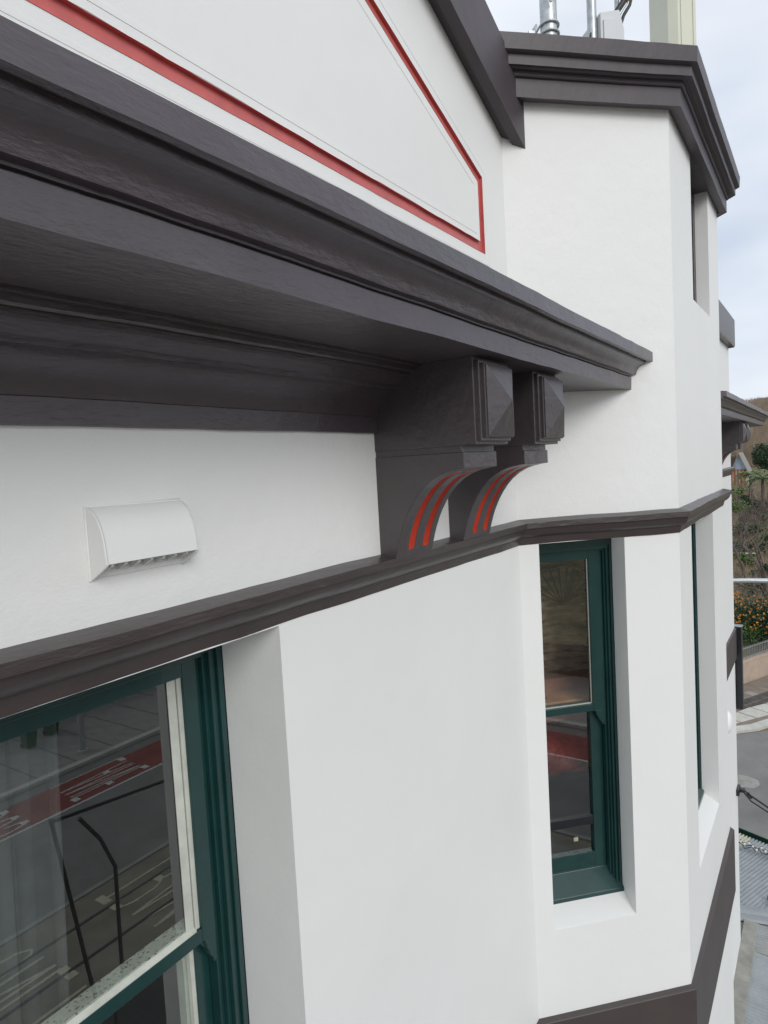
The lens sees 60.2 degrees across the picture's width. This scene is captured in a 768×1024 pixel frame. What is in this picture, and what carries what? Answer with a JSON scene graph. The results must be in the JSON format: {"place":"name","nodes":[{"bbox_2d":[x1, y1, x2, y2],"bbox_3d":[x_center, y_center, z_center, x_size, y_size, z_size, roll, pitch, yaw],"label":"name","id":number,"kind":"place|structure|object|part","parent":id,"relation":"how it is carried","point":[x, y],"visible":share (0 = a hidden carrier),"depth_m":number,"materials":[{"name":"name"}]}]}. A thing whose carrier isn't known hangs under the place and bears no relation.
{"place":"outdoors","nodes":[
{"label":"outdoors","id":0,"kind":"place"},
{"bbox_2d":[485,0,767,400],"label":"sky","id":1,"kind":"structure","parent":0,"point":[732,35],"materials":[{"name":"white"}]},
{"bbox_2d":[731,397,767,656],"bbox_3d":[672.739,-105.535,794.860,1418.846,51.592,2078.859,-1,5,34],"label":"hillside","id":2,"kind":"structure","parent":0,"point":[759,434],"depth_m":187.56,"materials":[{"name":"green plant"}]},
{"bbox_2d":[732,488,745,498],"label":"scrub bush","id":3,"kind":"object","parent":2,"relation":"on","point":[741,492],"visible":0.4,"depth_m":122.78,"materials":[{"name":"green plant"}]},
{"bbox_2d":[731,452,751,485],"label":"gabled house","id":4,"kind":"structure","parent":2,"relation":"on","point":[739,462],"depth_m":146.32,"materials":[{"name":"stone"}]},
{"bbox_2d":[732,500,750,513],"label":"scrub bush","id":5,"kind":"object","parent":2,"relation":"on","point":[737,505],"visible":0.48,"depth_m":100.87,"materials":[{"name":"green plant"}]},
{"bbox_2d":[733,496,751,508],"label":"scrub bush","id":6,"kind":"object","parent":2,"relation":"on","point":[743,500],"visible":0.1,"depth_m":106.90,"materials":[{"name":"green plant"}]},
{"bbox_2d":[733,551,755,566],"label":"scrub bush","id":7,"kind":"object","parent":2,"relation":"on","point":[742,556],"visible":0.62,"depth_m":60.45,"materials":[{"name":"green plant"}]},
{"bbox_2d":[732,508,761,540],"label":"bare tree","id":8,"kind":"object","parent":2,"relation":"on","point":[743,520],"visible":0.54,"depth_m":70.36,"materials":[{"name":"brown plant"}]},
{"bbox_2d":[739,494,754,498],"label":"scrub bush","id":9,"kind":"object","parent":2,"relation":"on","point":[745,496],"visible":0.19,"depth_m":117.01,"materials":[{"name":"green plant"}]},
{"bbox_2d":[732,523,763,539],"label":"scrub bush","id":10,"kind":"object","parent":2,"relation":"on","point":[749,527],"visible":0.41,"depth_m":76.03,"materials":[{"name":"green plant"}]},
{"bbox_2d":[731,479,767,628],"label":"undergrowth","id":11,"kind":"object","parent":2,"relation":"on","point":[735,486],"visible":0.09,"depth_m":64.42,"materials":[{"name":"green plant"}]},
{"bbox_2d":[731,472,767,536],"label":"bare tree","id":12,"kind":"object","parent":2,"relation":"on","point":[761,508],"visible":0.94,"depth_m":75.39,"materials":[{"name":"brown plant"}]},
{"bbox_2d":[731,469,767,497],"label":"palm tree","id":13,"kind":"object","parent":2,"relation":"on","point":[745,473],"visible":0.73,"depth_m":108.01,"materials":[{"name":"green plant"}]},
{"bbox_2d":[736,517,762,561],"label":"bare tree","id":14,"kind":"object","parent":2,"relation":"on","point":[759,552],"visible":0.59,"depth_m":61.63,"materials":[{"name":"brown plant"}]},
{"bbox_2d":[732,484,767,605],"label":"bare tree","id":15,"kind":"object","parent":2,"relation":"on","point":[760,567],"visible":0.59,"depth_m":42.47,"materials":[{"name":"brown plant"}]},
{"bbox_2d":[732,507,767,577],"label":"bare tree","id":16,"kind":"object","parent":2,"relation":"on","point":[740,562],"visible":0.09,"depth_m":54.76,"materials":[{"name":"brown plant"}]},
{"bbox_2d":[733,590,767,643],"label":"flowering shrub","id":17,"kind":"object","parent":2,"relation":"on","point":[745,614],"visible":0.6,"depth_m":38.27,"materials":[{"name":"green plant"}]},
{"bbox_2d":[733,538,767,558],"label":"scrub bush","id":18,"kind":"object","parent":2,"relation":"on","point":[751,547],"visible":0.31,"depth_m":65.25,"materials":[{"name":"green plant"}]},
{"bbox_2d":[739,622,765,646],"bbox_3d":[20.791,6.988,37.628,1.731,1.506,2.068,-1,5,34],"label":"shrub","id":19,"kind":"object","parent":2,"relation":"on","point":[750,635],"visible":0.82,"depth_m":37.39,"materials":[{"name":"green plant"}]},
{"bbox_2d":[739,505,765,514],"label":"scrub bush","id":20,"kind":"object","parent":2,"relation":"on","point":[753,509],"visible":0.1,"depth_m":95.54,"materials":[{"name":"green plant"}]},
{"bbox_2d":[739,474,767,505],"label":"palm tree","id":21,"kind":"object","parent":2,"relation":"on","point":[758,478],"visible":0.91,"depth_m":102.26,"materials":[{"name":"green plant"}]},
{"bbox_2d":[743,583,763,594],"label":"scrub bush","id":22,"kind":"object","parent":2,"relation":"on","point":[758,586],"visible":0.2,"depth_m":49.78,"materials":[{"name":"green plant"}]},
{"bbox_2d":[746,483,766,516],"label":"bare tree","id":23,"kind":"object","parent":2,"relation":"on","point":[752,493],"visible":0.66,"depth_m":91.26,"materials":[{"name":"grey plant"}]},
{"bbox_2d":[745,498,767,507],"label":"scrub bush","id":24,"kind":"object","parent":2,"relation":"on","point":[748,501],"visible":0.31,"depth_m":104.02,"materials":[{"name":"green plant"}]},
{"bbox_2d":[746,503,767,524],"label":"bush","id":25,"kind":"object","parent":2,"relation":"on","point":[763,517],"visible":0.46,"depth_m":80.50,"materials":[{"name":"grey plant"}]},
{"bbox_2d":[749,563,767,577],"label":"scrub bush","id":26,"kind":"object","parent":2,"relation":"on","point":[765,566],"visible":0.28,"depth_m":54.88,"materials":[{"name":"green plant"}]},
{"bbox_2d":[749,524,767,534],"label":"scrub bush","id":27,"kind":"object","parent":2,"relation":"on","point":[766,526],"visible":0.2,"depth_m":79.08,"materials":[{"name":"green plant"}]},
{"bbox_2d":[751,442,767,472],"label":"evergreen tree","id":28,"kind":"object","parent":2,"relation":"on","point":[758,456],"visible":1,"depth_m":135.79,"materials":[{"name":"green plant"}]},
{"bbox_2d":[759,534,767,541],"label":"scrub bush","id":29,"kind":"object","parent":2,"relation":"on","point":[765,538],"visible":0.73,"depth_m":70.88,"materials":[{"name":"green plant"}]},
{"bbox_2d":[736,731,767,838],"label":"road","id":30,"kind":"structure","parent":0,"point":[752,754],"depth_m":25.16,"materials":[{"name":"grey asphalt"}]},
{"bbox_2d":[737,775,759,788],"bbox_3d":[13.458,10.085,24.754,1.036,0.022,1.054,-1,5,34],"label":"manhole","id":31,"kind":"object","parent":30,"relation":"on","point":[743,781],"visible":0.69,"depth_m":24.69,"materials":[{"name":"concrete"}]},
{"bbox_2d":[733,578,767,582],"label":"lamp arm","id":32,"kind":"object","parent":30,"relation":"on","point":[750,580],"visible":0.44,"depth_m":20.62},
{"bbox_2d":[736,676,767,725],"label":"pavement","id":33,"kind":"structure","parent":0,"point":[757,684],"depth_m":33.88,"materials":[{"name":"grey concrete"}]},
{"bbox_2d":[736,703,767,722],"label":"paving slabs","id":34,"kind":"structure","parent":33,"relation":"on","point":[750,712],"depth_m":30.81,"materials":[{"name":"concrete"}]},
{"bbox_2d":[736,685,767,709],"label":"paving patch","id":35,"kind":"object","parent":33,"relation":"on","point":[759,696],"visible":0.73,"depth_m":32.66,"materials":[{"name":"concrete"}]},
{"label":"ground","id":36,"kind":"structure","parent":0,"visible":0},
{"bbox_2d":[0,0,767,1023],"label":"corner building","id":37,"kind":"structure","parent":36,"relation":"on","point":[378,348],"depth_m":2.42,"materials":[{"name":"white paint"}]},
{"bbox_2d":[0,723,69,1023],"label":"curtain","id":38,"kind":"object","parent":37,"relation":"hanging from","point":[34,983],"visible":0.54,"depth_m":2.06,"materials":[{"name":"white fabric"}]},
{"bbox_2d":[0,645,248,1023],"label":"window","id":39,"kind":"structure","parent":37,"relation":"in","point":[205,947],"depth_m":2.14,"materials":[{"name":"green paint"}]},
{"bbox_2d":[83,498,198,581],"bbox_3d":[-0.579,0.062,1.600,0.075,0.173,0.273,-1,5,34],"label":"wall vent","id":40,"kind":"object","parent":37,"relation":"attached to","point":[120,538],"depth_m":1.56,"materials":[{"name":"white paint"}]},
{"bbox_2d":[528,0,559,34],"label":"mast","id":41,"kind":"object","parent":37,"relation":"on","point":[549,23],"visible":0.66,"depth_m":4.36,"materials":[{"name":"metal"}]},
{"bbox_2d":[539,538,623,904],"bbox_3d":[1.087,1.236,3.960,0.587,2.180,0.185,-4,4,-11],"label":"window","id":42,"kind":"structure","parent":37,"relation":"in","point":[596,870],"depth_m":3.96,"materials":[{"name":"green paint"}]},
{"bbox_2d":[586,0,596,37],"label":"mast","id":43,"kind":"object","parent":37,"relation":"on","point":[591,19],"visible":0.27,"depth_m":4.44,"materials":[{"name":"metal"}]},
{"bbox_2d":[582,10,623,39],"bbox_3d":[1.541,-2.688,4.594,0.174,1.378,0.263,-4,4,-11],"label":"equipment cabinet","id":44,"kind":"object","parent":37,"relation":"on","point":[610,24],"visible":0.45,"depth_m":4.43,"materials":[{"name":"white metal"}]},
{"bbox_3d":[1.544,-2.648,4.468,0.091,1.316,0.011,-4,4,-11],"label":"cabinet door","id":45,"kind":"part","parent":44,"relation":"part of","materials":[{"name":"white metal"}]},
{"bbox_2d":[615,0,631,22],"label":"conduit","id":46,"kind":"object","parent":44,"relation":"attached to","point":[620,5],"visible":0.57,"depth_m":4.53,"materials":[{"name":"silver metal"}]},
{"bbox_2d":[614,0,618,9],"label":"mast","id":47,"kind":"object","parent":37,"relation":"on","point":[616,2],"depth_m":4.60,"materials":[{"name":"metal"}]},
{"bbox_2d":[649,0,695,44],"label":"antenna housing","id":48,"kind":"object","parent":37,"relation":"on","point":[672,21],"visible":0.13,"depth_m":5.15,"materials":[{"name":"beige plastic"}]},
{"bbox_2d":[691,190,695,301],"bbox_3d":[2.073,-1.859,4.628,0.080,0.910,0.735,-1,5,34],"label":"window","id":49,"kind":"structure","parent":37,"relation":"in","point":[692,195],"depth_m":4.86,"materials":[{"name":"brown paint"}]},
{"bbox_2d":[691,523,703,810],"bbox_3d":[2.079,1.139,4.705,0.185,2.199,0.938,-1,5,34],"label":"window","id":50,"kind":"structure","parent":37,"relation":"in","point":[700,791],"depth_m":5.03,"materials":[{"name":"green paint"}]},
{"bbox_2d":[728,711,732,732],"bbox_3d":[5.669,3.453,10.854,0.087,0.392,0.392,-1,5,34],"label":"wall lamp","id":51,"kind":"object","parent":37,"relation":"attached to","point":[730,722],"visible":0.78,"depth_m":10.77,"materials":[{"name":"white paint"}]},
{"bbox_2d":[734,624,743,708],"bbox_3d":[6.380,2.803,11.972,0.199,1.513,0.259,-1,5,34],"label":"projecting sign","id":52,"kind":"object","parent":37,"relation":"attached to","point":[739,686],"visible":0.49,"depth_m":11.92,"materials":[{"name":"grey metal"}]},
{"bbox_2d":[734,827,767,1023],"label":"street awning","id":53,"kind":"object","parent":37,"relation":"attached to","point":[751,990],"visible":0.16,"depth_m":12.31,"materials":[{"name":"grey metal"}]},
{"bbox_2d":[739,839,767,854],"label":"festoon lights","id":54,"kind":"object","parent":53,"relation":"on","point":[752,845],"visible":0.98,"depth_m":14.96,"materials":[{"name":"white glass"}]},
{"bbox_2d":[736,784,767,812],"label":"tie rod","id":55,"kind":"object","parent":37,"relation":"attached to","point":[748,795],"visible":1,"depth_m":12.12,"materials":[{"name":"black metal"}]},
{"bbox_2d":[736,719,767,733],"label":"kerb","id":56,"kind":"structure","parent":36,"relation":"on","point":[758,726],"depth_m":29.32,"materials":[{"name":"concrete"}]},
{"bbox_2d":[743,651,767,684],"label":"retaining wall","id":57,"kind":"structure","parent":36,"relation":"on","point":[755,667],"depth_m":35.40,"materials":[{"name":"beige concrete"}]},
{"bbox_2d":[743,639,767,658],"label":"railing","id":58,"kind":"object","parent":57,"relation":"on","point":[757,644],"visible":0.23,"depth_m":35.62,"materials":[{"name":"grey metal"}]}
]}

